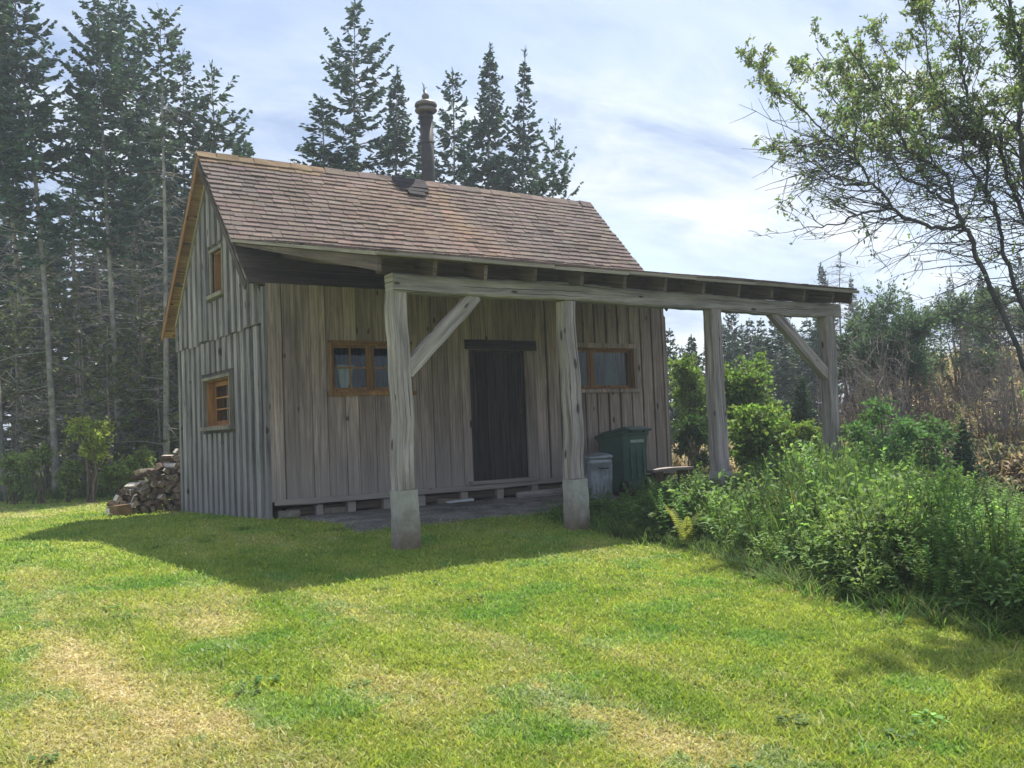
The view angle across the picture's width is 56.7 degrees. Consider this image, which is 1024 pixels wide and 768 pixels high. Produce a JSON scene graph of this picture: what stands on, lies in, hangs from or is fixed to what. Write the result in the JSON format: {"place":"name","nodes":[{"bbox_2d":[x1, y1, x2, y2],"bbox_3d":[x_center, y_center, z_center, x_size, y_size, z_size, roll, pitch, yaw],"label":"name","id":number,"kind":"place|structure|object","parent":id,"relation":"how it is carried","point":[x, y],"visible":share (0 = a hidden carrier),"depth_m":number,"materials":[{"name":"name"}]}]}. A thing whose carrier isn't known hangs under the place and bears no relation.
{"place":"outdoors","nodes":[
{"label":"outdoors","id":0,"kind":"place"},
{"bbox_2d":[109,504,130,516],"bbox_3d":[-5.917,1.923,14.334,0.217,0.216,0.326,0,-4,-40],"label":"wood block","id":1,"kind":"object","parent":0,"point":[121,509],"depth_m":14.23,"materials":[{"name":"brown wood"}]},
{"bbox_2d":[0,390,1023,767],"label":"ground","id":2,"kind":"structure","parent":0,"point":[124,692],"depth_m":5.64,"materials":[{"name":"green plant"}]},
{"bbox_2d":[0,451,39,505],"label":"forest shrub","id":3,"kind":"object","parent":2,"relation":"on","point":[10,461],"visible":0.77,"depth_m":19.09,"materials":[{"name":"green plant"}]},
{"bbox_2d":[0,84,62,479],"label":"spruce tree","id":4,"kind":"object","parent":2,"relation":"on","point":[9,223],"visible":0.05,"depth_m":24.41,"materials":[{"name":"green plant"}]},
{"bbox_2d":[0,0,63,501],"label":"spruce tree","id":5,"kind":"object","parent":2,"relation":"on","point":[4,123],"visible":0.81,"depth_m":20.45,"materials":[{"name":"green plant"}]},
{"bbox_2d":[0,195,72,476],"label":"spruce tree","id":6,"kind":"object","parent":2,"relation":"on","point":[9,251],"visible":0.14,"depth_m":29.53,"materials":[{"name":"green plant"}]},
{"bbox_2d":[0,290,73,498],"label":"understorey spruce","id":7,"kind":"object","parent":2,"relation":"on","point":[17,406],"visible":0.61,"depth_m":21.44,"materials":[{"name":"green plant"}]},
{"bbox_2d":[0,9,75,494],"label":"spruce tree","id":8,"kind":"object","parent":2,"relation":"on","point":[10,259],"visible":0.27,"depth_m":23.39,"materials":[{"name":"green plant"}]},
{"bbox_2d":[17,441,59,503],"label":"forest sapling","id":9,"kind":"object","parent":2,"relation":"on","point":[33,463],"visible":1,"depth_m":19.10,"materials":[{"name":"green plant"}]},
{"bbox_2d":[0,252,102,494],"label":"understorey spruce","id":10,"kind":"object","parent":2,"relation":"on","point":[54,345],"visible":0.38,"depth_m":22.39,"materials":[{"name":"green plant"}]},
{"bbox_2d":[0,0,104,498],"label":"spruce tree","id":11,"kind":"object","parent":2,"relation":"on","point":[34,80],"visible":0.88,"depth_m":20.86,"materials":[{"name":"green plant"}]},
{"bbox_2d":[4,276,113,478],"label":"spruce tree","id":12,"kind":"object","parent":2,"relation":"on","point":[63,283],"visible":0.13,"depth_m":29.60,"materials":[{"name":"green plant"}]},
{"bbox_2d":[1,196,132,473],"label":"spruce tree","id":13,"kind":"object","parent":2,"relation":"on","point":[61,220],"visible":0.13,"depth_m":31.58,"materials":[{"name":"green plant"}]},
{"bbox_2d":[53,458,83,502],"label":"forest shrub","id":14,"kind":"object","parent":2,"relation":"on","point":[69,475],"visible":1,"depth_m":19.13,"materials":[{"name":"green plant"}]},
{"bbox_2d":[28,100,111,486],"bbox_3d":[-11.511,-2.264,25.003,2.267,10.462,2.257,-2,0,-37],"label":"spruce tree","id":15,"kind":"object","parent":2,"relation":"on","point":[81,201],"visible":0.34,"depth_m":24.91,"materials":[{"name":"green plant"}]},
{"bbox_2d":[17,271,134,494],"bbox_3d":[-9.767,0.127,21.758,2.451,5.459,2.331,-2,-1,-5],"label":"understorey spruce","id":16,"kind":"object","parent":2,"relation":"on","point":[74,334],"visible":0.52,"depth_m":21.65,"materials":[{"name":"green plant"}]},
{"bbox_2d":[0,463,166,501],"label":"undergrowth","id":17,"kind":"object","parent":2,"relation":"on","point":[102,494],"visible":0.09,"depth_m":20.59,"materials":[{"name":"green plant"}]},
{"bbox_2d":[58,246,112,475],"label":"spruce tree","id":18,"kind":"object","parent":2,"relation":"on","point":[76,259],"visible":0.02,"depth_m":32.78,"materials":[{"name":"green plant"}]},
{"bbox_2d":[63,414,116,502],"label":"forest sapling","id":19,"kind":"object","parent":2,"relation":"on","point":[98,432],"visible":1,"depth_m":18.81,"materials":[{"name":"green plant"}]},
{"bbox_2d":[60,114,131,473],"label":"spruce tree","id":20,"kind":"object","parent":2,"relation":"on","point":[96,251],"visible":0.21,"depth_m":25.97,"materials":[{"name":"green plant"}]},
{"bbox_2d":[43,0,165,492],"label":"spruce tree","id":21,"kind":"object","parent":2,"relation":"on","point":[87,99],"visible":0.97,"depth_m":21.28,"materials":[{"name":"green plant"}]},
{"bbox_2d":[69,319,148,495],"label":"understorey spruce","id":22,"kind":"object","parent":2,"relation":"on","point":[97,381],"visible":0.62,"depth_m":20.88,"materials":[{"name":"green plant"}]},
{"bbox_2d":[86,211,145,448],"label":"spruce tree","id":23,"kind":"object","parent":2,"relation":"on","point":[114,283],"visible":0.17,"depth_m":31.28,"materials":[{"name":"green plant"}]},
{"bbox_2d":[98,452,138,495],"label":"forest shrub","id":24,"kind":"object","parent":2,"relation":"on","point":[119,473],"visible":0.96,"depth_m":19.41,"materials":[{"name":"green plant"}]},
{"bbox_2d":[86,187,162,451],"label":"spruce tree","id":25,"kind":"object","parent":2,"relation":"on","point":[138,231],"visible":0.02,"depth_m":32.76,"materials":[{"name":"green plant"}]},
{"bbox_2d":[70,0,183,489],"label":"spruce tree","id":26,"kind":"object","parent":2,"relation":"on","point":[132,122],"visible":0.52,"depth_m":22.86,"materials":[{"name":"green plant"}]},
{"bbox_2d":[75,202,179,462],"bbox_3d":[-11.235,-1.294,29.798,4.147,9.097,4.515,-4,-4,36],"label":"spruce tree","id":27,"kind":"object","parent":2,"relation":"on","point":[148,283],"visible":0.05,"depth_m":29.50,"materials":[{"name":"green plant"}]},
{"bbox_2d":[83,268,178,481],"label":"understorey spruce","id":28,"kind":"object","parent":2,"relation":"on","point":[125,336],"visible":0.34,"depth_m":22.33,"materials":[{"name":"green plant"}]},
{"bbox_2d":[81,156,182,461],"bbox_3d":[-12.721,-2.418,33.812,6.020,11.955,5.534,-1,-3,-26],"label":"spruce tree","id":29,"kind":"object","parent":2,"relation":"on","point":[174,181],"visible":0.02,"depth_m":33.50,"materials":[{"name":"green plant"}]},
{"bbox_2d":[110,79,177,448],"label":"spruce tree","id":30,"kind":"object","parent":2,"relation":"on","point":[142,230],"visible":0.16,"depth_m":23.92,"materials":[{"name":"green plant"}]},
{"bbox_2d":[132,445,156,468],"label":"forest sapling","id":31,"kind":"object","parent":2,"relation":"on","point":[144,456],"visible":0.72,"depth_m":19.78,"materials":[{"name":"green plant"}]},
{"bbox_2d":[113,315,179,479],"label":"understorey spruce","id":32,"kind":"object","parent":2,"relation":"on","point":[155,369],"visible":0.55,"depth_m":21.47,"materials":[{"name":"green plant"}]},
{"bbox_2d":[99,4,204,492],"bbox_3d":[-7.734,-2.900,20.966,2.383,11.046,2.394,-1,0,6],"label":"spruce tree","id":33,"kind":"object","parent":2,"relation":"on","point":[158,130],"visible":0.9,"depth_m":20.91,"materials":[{"name":"green plant"}]},
{"bbox_2d":[118,109,189,461],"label":"spruce tree","id":34,"kind":"object","parent":2,"relation":"on","point":[153,263],"visible":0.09,"depth_m":25.45,"materials":[{"name":"green plant"}]},
{"bbox_2d":[130,309,179,462],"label":"understorey spruce","id":35,"kind":"object","parent":2,"relation":"on","point":[176,376],"visible":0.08,"depth_m":22.75,"materials":[{"name":"green plant"}]},
{"bbox_2d":[141,248,179,447],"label":"spruce tree","id":36,"kind":"object","parent":2,"relation":"on","point":[175,393],"visible":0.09,"depth_m":27.88,"materials":[{"name":"green plant"}]},
{"bbox_2d":[144,182,187,378],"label":"spruce tree","id":37,"kind":"object","parent":2,"relation":"on","point":[175,210],"visible":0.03,"depth_m":29.67,"materials":[{"name":"green plant"}]},
{"bbox_2d":[143,47,210,462],"bbox_3d":[-7.871,-2.723,22.955,2.155,10.894,2.281,-1,0,40],"label":"spruce tree","id":38,"kind":"object","parent":2,"relation":"on","point":[188,95],"visible":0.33,"depth_m":22.77,"materials":[{"name":"green plant"}]},
{"bbox_2d":[141,59,253,397],"bbox_3d":[-7.311,-2.574,23.226,3.024,10.607,3.076,-1,0,-42],"label":"spruce tree","id":39,"kind":"object","parent":2,"relation":"on","point":[209,143],"visible":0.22,"depth_m":22.82,"materials":[{"name":"green plant"}]},
{"bbox_2d":[171,136,255,454],"bbox_3d":[-7.013,-1.790,24.943,4.682,9.495,4.440,-2,-3,1],"label":"spruce tree","id":40,"kind":"object","parent":2,"relation":"on","point":[251,153],"depth_m":24.76,"materials":[{"name":"green plant"}]},
{"bbox_2d":[288,96,365,170],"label":"spruce tree","id":41,"kind":"object","parent":2,"relation":"on","point":[335,159],"visible":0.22,"depth_m":20.81,"materials":[{"name":"green plant"}]},
{"bbox_2d":[294,0,413,172],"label":"spruce tree","id":42,"kind":"object","parent":2,"relation":"on","point":[358,124],"visible":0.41,"depth_m":21.76,"materials":[{"name":"green plant"}]},
{"bbox_2d":[366,66,421,178],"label":"spruce tree","id":43,"kind":"object","parent":2,"relation":"on","point":[400,142],"visible":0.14,"depth_m":22.96,"materials":[{"name":"green plant"}]},
{"bbox_2d":[404,83,445,182],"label":"spruce tree","id":44,"kind":"object","parent":2,"relation":"on","point":[417,166],"visible":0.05,"depth_m":24.89,"materials":[{"name":"green plant"}]},
{"bbox_2d":[420,68,485,185],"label":"spruce tree","id":45,"kind":"object","parent":2,"relation":"on","point":[445,140],"visible":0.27,"depth_m":23.03,"materials":[{"name":"green plant"}]},
{"bbox_2d":[298,493,634,531],"bbox_3d":[-0.256,1.626,12.257,4.740,0.110,2.400,0,-3,-34],"label":"gravel strip","id":46,"kind":"object","parent":2,"relation":"on","point":[372,519],"visible":0.5,"depth_m":11.93,"materials":[{"name":"grey gravel"}]},
{"bbox_2d":[516,488,561,498],"bbox_3d":[0.402,1.584,13.742,0.862,0.113,0.047,0,-4,-39],"label":"loose plank","id":47,"kind":"object","parent":46,"relation":"on","point":[542,492],"visible":0.93,"depth_m":13.71,"materials":[{"name":"grey wood"}]},
{"bbox_2d":[583,452,612,498],"bbox_3d":[1.217,1.291,13.289,0.422,0.665,0.415,-4,-3,31],"label":"dustbin","id":48,"kind":"object","parent":46,"relation":"on","point":[598,470],"visible":0.73,"depth_m":13.13,"materials":[{"name":"metal"}]},
{"bbox_2d":[0,513,948,767],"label":"lawn weeds","id":49,"kind":"object","parent":2,"relation":"on","point":[890,729],"visible":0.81,"depth_m":4.01,"materials":[{"name":"green plant"}]},
{"bbox_2d":[453,42,527,193],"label":"spruce tree","id":50,"kind":"object","parent":2,"relation":"on","point":[480,132],"visible":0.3,"depth_m":21.91,"materials":[{"name":"green plant"}]},
{"bbox_2d":[161,90,858,550],"bbox_3d":[-0.479,-1.482,13.883,7.146,7.276,7.714,0,-3,-34],"label":"cabin","id":51,"kind":"object","parent":2,"relation":"on","point":[473,336],"visible":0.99,"depth_m":12.88,"materials":[{"name":"wood shingle"},{"name":"weathered plank"},{"name":"brown timber"}]},
{"bbox_2d":[206,244,223,299],"bbox_3d":[-4.038,-1.552,13.233,0.270,0.697,0.644,0,-3,-34],"label":"window","id":52,"kind":"structure","parent":51,"relation":"in","point":[217,277],"depth_m":13.40,"materials":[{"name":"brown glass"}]},
{"bbox_2d":[199,373,234,430],"bbox_3d":[-4.064,0.264,13.256,0.235,0.757,1.304,0,-3,-34],"label":"window","id":53,"kind":"structure","parent":51,"relation":"in","point":[210,397],"depth_m":13.60,"materials":[{"name":"brown wood"}]},
{"bbox_2d":[337,365,353,387],"bbox_3d":[-2.167,-0.086,12.422,0.250,0.332,0.040,0,-3,-34],"label":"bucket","id":54,"kind":"object","parent":51,"relation":"hanging from","point":[343,374],"visible":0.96,"depth_m":12.39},
{"bbox_2d":[327,340,416,395],"bbox_3d":[-1.853,-0.205,12.502,1.270,0.720,0.117,0,-3,-34],"label":"window","id":55,"kind":"structure","parent":51,"relation":"in","point":[370,389],"depth_m":12.42,"materials":[{"name":"brown wood"}]},
{"bbox_2d":[469,352,526,480],"bbox_3d":[-0.198,0.452,13.605,0.964,1.825,0.095,0,-3,-34],"label":"door","id":56,"kind":"structure","parent":51,"relation":"in","point":[496,378],"depth_m":13.63,"materials":[{"name":"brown wood"}]},
{"bbox_2d":[560,343,641,392],"bbox_3d":[1.355,-0.247,14.719,1.560,0.765,0.155,0,-3,-34],"label":"window","id":57,"kind":"structure","parent":51,"relation":"in","point":[630,349],"depth_m":14.83,"materials":[{"name":"brown wood"}]},
{"bbox_2d":[604,353,618,384],"bbox_3d":[1.556,-0.211,15.047,0.308,0.721,0.057,0,-3,-34],"label":"curtain","id":58,"kind":"object","parent":51,"relation":"hanging from","point":[611,378],"visible":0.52,"depth_m":15.04,"materials":[{"name":"white fabric"}]},
{"bbox_2d":[498,46,550,196],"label":"spruce tree","id":59,"kind":"object","parent":2,"relation":"on","point":[524,139],"visible":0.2,"depth_m":22.88,"materials":[{"name":"green plant"}]},
{"bbox_2d":[523,118,583,199],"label":"spruce tree","id":60,"kind":"object","parent":2,"relation":"on","point":[557,186],"visible":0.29,"depth_m":20.36,"materials":[{"name":"green plant"}]},
{"bbox_2d":[594,426,652,493],"bbox_3d":[1.678,1.131,14.100,0.556,0.991,0.787,0,-3,-34],"label":"wheeled bin","id":61,"kind":"object","parent":2,"relation":"on","point":[626,447],"visible":0.83,"depth_m":13.88,"materials":[{"name":"green plastic"}]},
{"bbox_2d":[646,466,693,485],"bbox_3d":[2.438,1.469,14.658,0.845,0.371,0.258,0,-3,-34],"label":"plank bench","id":62,"kind":"object","parent":2,"relation":"on","point":[657,473],"visible":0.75,"depth_m":14.50,"materials":[{"name":"grey wood"}]},
{"bbox_2d":[666,328,682,444],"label":"spruce tree","id":63,"kind":"object","parent":2,"relation":"on","point":[672,411],"visible":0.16,"depth_m":24.92,"materials":[{"name":"green plant"}]},
{"bbox_2d":[665,506,703,545],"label":"fern","id":64,"kind":"object","parent":2,"relation":"on","point":[683,535],"visible":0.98,"depth_m":8.73,"materials":[{"name":"green plant"}]},
{"bbox_2d":[667,351,708,475],"bbox_3d":[3.248,0.601,17.735,1.156,2.399,1.280,0,-3,-34],"label":"leafy shrub","id":65,"kind":"object","parent":2,"relation":"on","point":[688,394],"visible":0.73,"depth_m":17.61,"materials":[{"name":"green plant"}]},
{"bbox_2d":[668,334,707,445],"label":"spruce tree","id":66,"kind":"object","parent":2,"relation":"on","point":[692,347],"visible":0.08,"depth_m":26.97,"materials":[{"name":"green plant"}]},
{"bbox_2d":[671,414,709,479],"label":"leafy shrub","id":67,"kind":"object","parent":2,"relation":"on","point":[691,426],"visible":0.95,"depth_m":16.47,"materials":[{"name":"green plant"}]},
{"bbox_2d":[722,323,736,363],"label":"spruce tree","id":68,"kind":"object","parent":2,"relation":"on","point":[726,337],"visible":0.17,"depth_m":26.99,"materials":[{"name":"green plant"}]},
{"bbox_2d":[722,313,748,367],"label":"spruce tree","id":69,"kind":"object","parent":2,"relation":"on","point":[729,321],"visible":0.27,"depth_m":28.94,"materials":[{"name":"green plant"}]},
{"bbox_2d":[723,331,753,438],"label":"spruce tree","id":70,"kind":"object","parent":2,"relation":"on","point":[731,338],"visible":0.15,"depth_m":26.34,"materials":[{"name":"green plant"}]},
{"bbox_2d":[704,350,792,424],"bbox_3d":[3.918,0.563,15.655,1.338,2.212,1.547,-5,-4,42],"label":"leafy shrub","id":71,"kind":"object","parent":2,"relation":"on","point":[748,385],"visible":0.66,"depth_m":15.42,"materials":[{"name":"green plant"}]},
{"bbox_2d":[740,318,769,394],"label":"spruce tree","id":72,"kind":"object","parent":2,"relation":"on","point":[750,341],"visible":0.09,"depth_m":29.58,"materials":[{"name":"green plant"}]},
{"bbox_2d":[726,399,794,471],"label":"leafy shrub","id":73,"kind":"object","parent":2,"relation":"on","point":[755,428],"visible":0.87,"depth_m":13.86,"materials":[{"name":"green plant"}]},
{"bbox_2d":[745,318,782,403],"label":"spruce tree","id":74,"kind":"object","parent":2,"relation":"on","point":[758,342],"visible":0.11,"depth_m":27.91,"materials":[{"name":"green plant"}]},
{"bbox_2d":[534,425,1023,643],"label":"weeds","id":75,"kind":"object","parent":2,"relation":"on","point":[847,521],"visible":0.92,"depth_m":7.07,"materials":[{"name":"green plant"}]},
{"bbox_2d":[756,320,811,420],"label":"spruce tree","id":76,"kind":"object","parent":2,"relation":"on","point":[782,378],"visible":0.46,"depth_m":25.83,"materials":[{"name":"green plant"}]},
{"bbox_2d":[767,418,822,461],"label":"leafy shrub","id":77,"kind":"object","parent":2,"relation":"on","point":[802,429],"visible":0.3,"depth_m":13.48,"materials":[{"name":"green plant"}]},
{"bbox_2d":[778,351,821,427],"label":"spruce tree","id":78,"kind":"object","parent":2,"relation":"on","point":[798,370],"visible":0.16,"depth_m":26.77,"materials":[{"name":"green plant"}]},
{"bbox_2d":[784,375,822,441],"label":"young fir","id":79,"kind":"object","parent":2,"relation":"on","point":[805,411],"visible":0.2,"depth_m":15.46,"materials":[{"name":"green plant"}]},
{"bbox_2d":[802,325,821,431],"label":"spruce tree","id":80,"kind":"object","parent":2,"relation":"on","point":[815,348],"visible":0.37,"depth_m":25.15,"materials":[{"name":"green plant"}]},
{"bbox_2d":[785,318,840,424],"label":"spruce tree","id":81,"kind":"object","parent":2,"relation":"on","point":[804,325],"visible":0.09,"depth_m":27.69,"materials":[{"name":"green plant"}]},
{"bbox_2d":[808,262,845,393],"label":"spruce tree","id":82,"kind":"object","parent":2,"relation":"on","point":[821,273],"visible":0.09,"depth_m":31.93,"materials":[{"name":"green plant"}]},
{"bbox_2d":[803,318,852,426],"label":"spruce tree","id":83,"kind":"object","parent":2,"relation":"on","point":[839,386],"visible":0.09,"depth_m":26.89,"materials":[{"name":"green plant"}]},
{"bbox_2d":[806,347,867,440],"bbox_3d":[6.620,0.326,19.107,1.273,2.519,1.706,0,-3,-34],"label":"dead shrub","id":84,"kind":"object","parent":2,"relation":"on","point":[847,402],"visible":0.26,"depth_m":18.95,"materials":[{"name":"brown plant"}]},
{"bbox_2d":[811,251,865,403],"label":"dead conifer","id":85,"kind":"object","parent":2,"relation":"on","point":[840,279],"visible":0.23,"depth_m":29.97,"materials":[{"name":"grey plant"}]},
{"bbox_2d":[671,340,1023,490],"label":"dry bracken","id":86,"kind":"object","parent":2,"relation":"on","point":[1001,460],"visible":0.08,"depth_m":17.33,"materials":[{"name":"brown plant"}]},
{"bbox_2d":[844,272,867,388],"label":"spruce tree","id":87,"kind":"object","parent":2,"relation":"on","point":[852,305],"visible":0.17,"depth_m":32.96,"materials":[{"name":"green plant"}]},
{"bbox_2d":[835,316,891,423],"bbox_3d":[7.016,0.037,19.172,1.163,2.829,1.088,0,-3,-34],"label":"willow bush","id":88,"kind":"object","parent":2,"relation":"on","point":[840,340],"visible":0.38,"depth_m":19.04,"materials":[{"name":"green plant"}]},
{"bbox_2d":[840,408,888,457],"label":"leafy shrub","id":89,"kind":"object","parent":2,"relation":"on","point":[877,423],"visible":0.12,"depth_m":13.20,"materials":[{"name":"green plant"}]},
{"bbox_2d":[815,324,932,455],"bbox_3d":[6.306,0.254,16.460,1.630,2.672,1.713,0,-3,-34],"label":"dead shrub","id":90,"kind":"object","parent":2,"relation":"on","point":[880,396],"visible":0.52,"depth_m":16.37,"materials":[{"name":"brown plant"}]},
{"bbox_2d":[731,0,1023,428],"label":"broadleaf tree","id":91,"kind":"object","parent":2,"relation":"on","point":[972,129],"visible":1,"depth_m":11.71,"materials":[{"name":"green plant"}]},
{"bbox_2d":[840,396,934,471],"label":"juniper","id":92,"kind":"object","parent":2,"relation":"on","point":[908,430],"visible":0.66,"depth_m":12.48,"materials":[{"name":"green plant"}]},
{"bbox_2d":[843,275,955,434],"bbox_3d":[7.405,-0.369,18.167,2.019,3.402,2.056,-3,-3,9],"label":"willow bush","id":93,"kind":"object","parent":2,"relation":"on","point":[921,331],"visible":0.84,"depth_m":17.81,"materials":[{"name":"green plant"}]},
{"bbox_2d":[885,412,963,477],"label":"juniper","id":94,"kind":"object","parent":2,"relation":"on","point":[936,440],"visible":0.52,"depth_m":13.24,"materials":[{"name":"green plant"}]},
{"bbox_2d":[890,348,970,448],"bbox_3d":[7.715,0.299,17.590,1.620,1.961,1.823,0,-3,-34],"label":"dead shrub","id":95,"kind":"object","parent":2,"relation":"on","point":[927,408],"visible":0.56,"depth_m":17.37,"materials":[{"name":"brown plant"}]},
{"bbox_2d":[912,290,1011,398],"bbox_3d":[9.341,-0.783,19.899,2.022,2.381,1.565,-3,-3,8],"label":"willow bush","id":96,"kind":"object","parent":2,"relation":"on","point":[961,315],"visible":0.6,"depth_m":19.86,"materials":[{"name":"green plant"}]},
{"bbox_2d":[946,317,983,405],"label":"dead conifer","id":97,"kind":"object","parent":2,"relation":"on","point":[962,332],"visible":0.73,"depth_m":19.01,"materials":[{"name":"brown plant"}]},
{"bbox_2d":[946,417,989,486],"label":"young spruce","id":98,"kind":"object","parent":2,"relation":"on","point":[965,451],"visible":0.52,"depth_m":13.44,"materials":[{"name":"green plant"}]},
{"bbox_2d":[952,329,1023,447],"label":"dead shrub","id":99,"kind":"object","parent":2,"relation":"on","point":[991,429],"visible":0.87,"depth_m":16.46,"materials":[{"name":"brown plant"}]},
{"bbox_2d":[964,284,1023,374],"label":"willow bush","id":100,"kind":"object","parent":2,"relation":"on","point":[977,298],"visible":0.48,"depth_m":21.17,"materials":[{"name":"green plant"}]},
{"bbox_2d":[983,292,1023,426],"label":"dead conifer","id":101,"kind":"object","parent":2,"relation":"on","point":[1011,385],"visible":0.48,"depth_m":16.99,"materials":[{"name":"brown plant"}]},
{"bbox_2d":[1007,252,1023,347],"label":"spruce tree","id":102,"kind":"object","parent":2,"relation":"on","point":[1020,273],"visible":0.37,"depth_m":27.99,"materials":[{"name":"green plant"}]},
{"bbox_2d":[0,0,1023,448],"label":"sky","id":103,"kind":"structure","parent":0,"point":[648,94],"materials":[{"name":"blue"}]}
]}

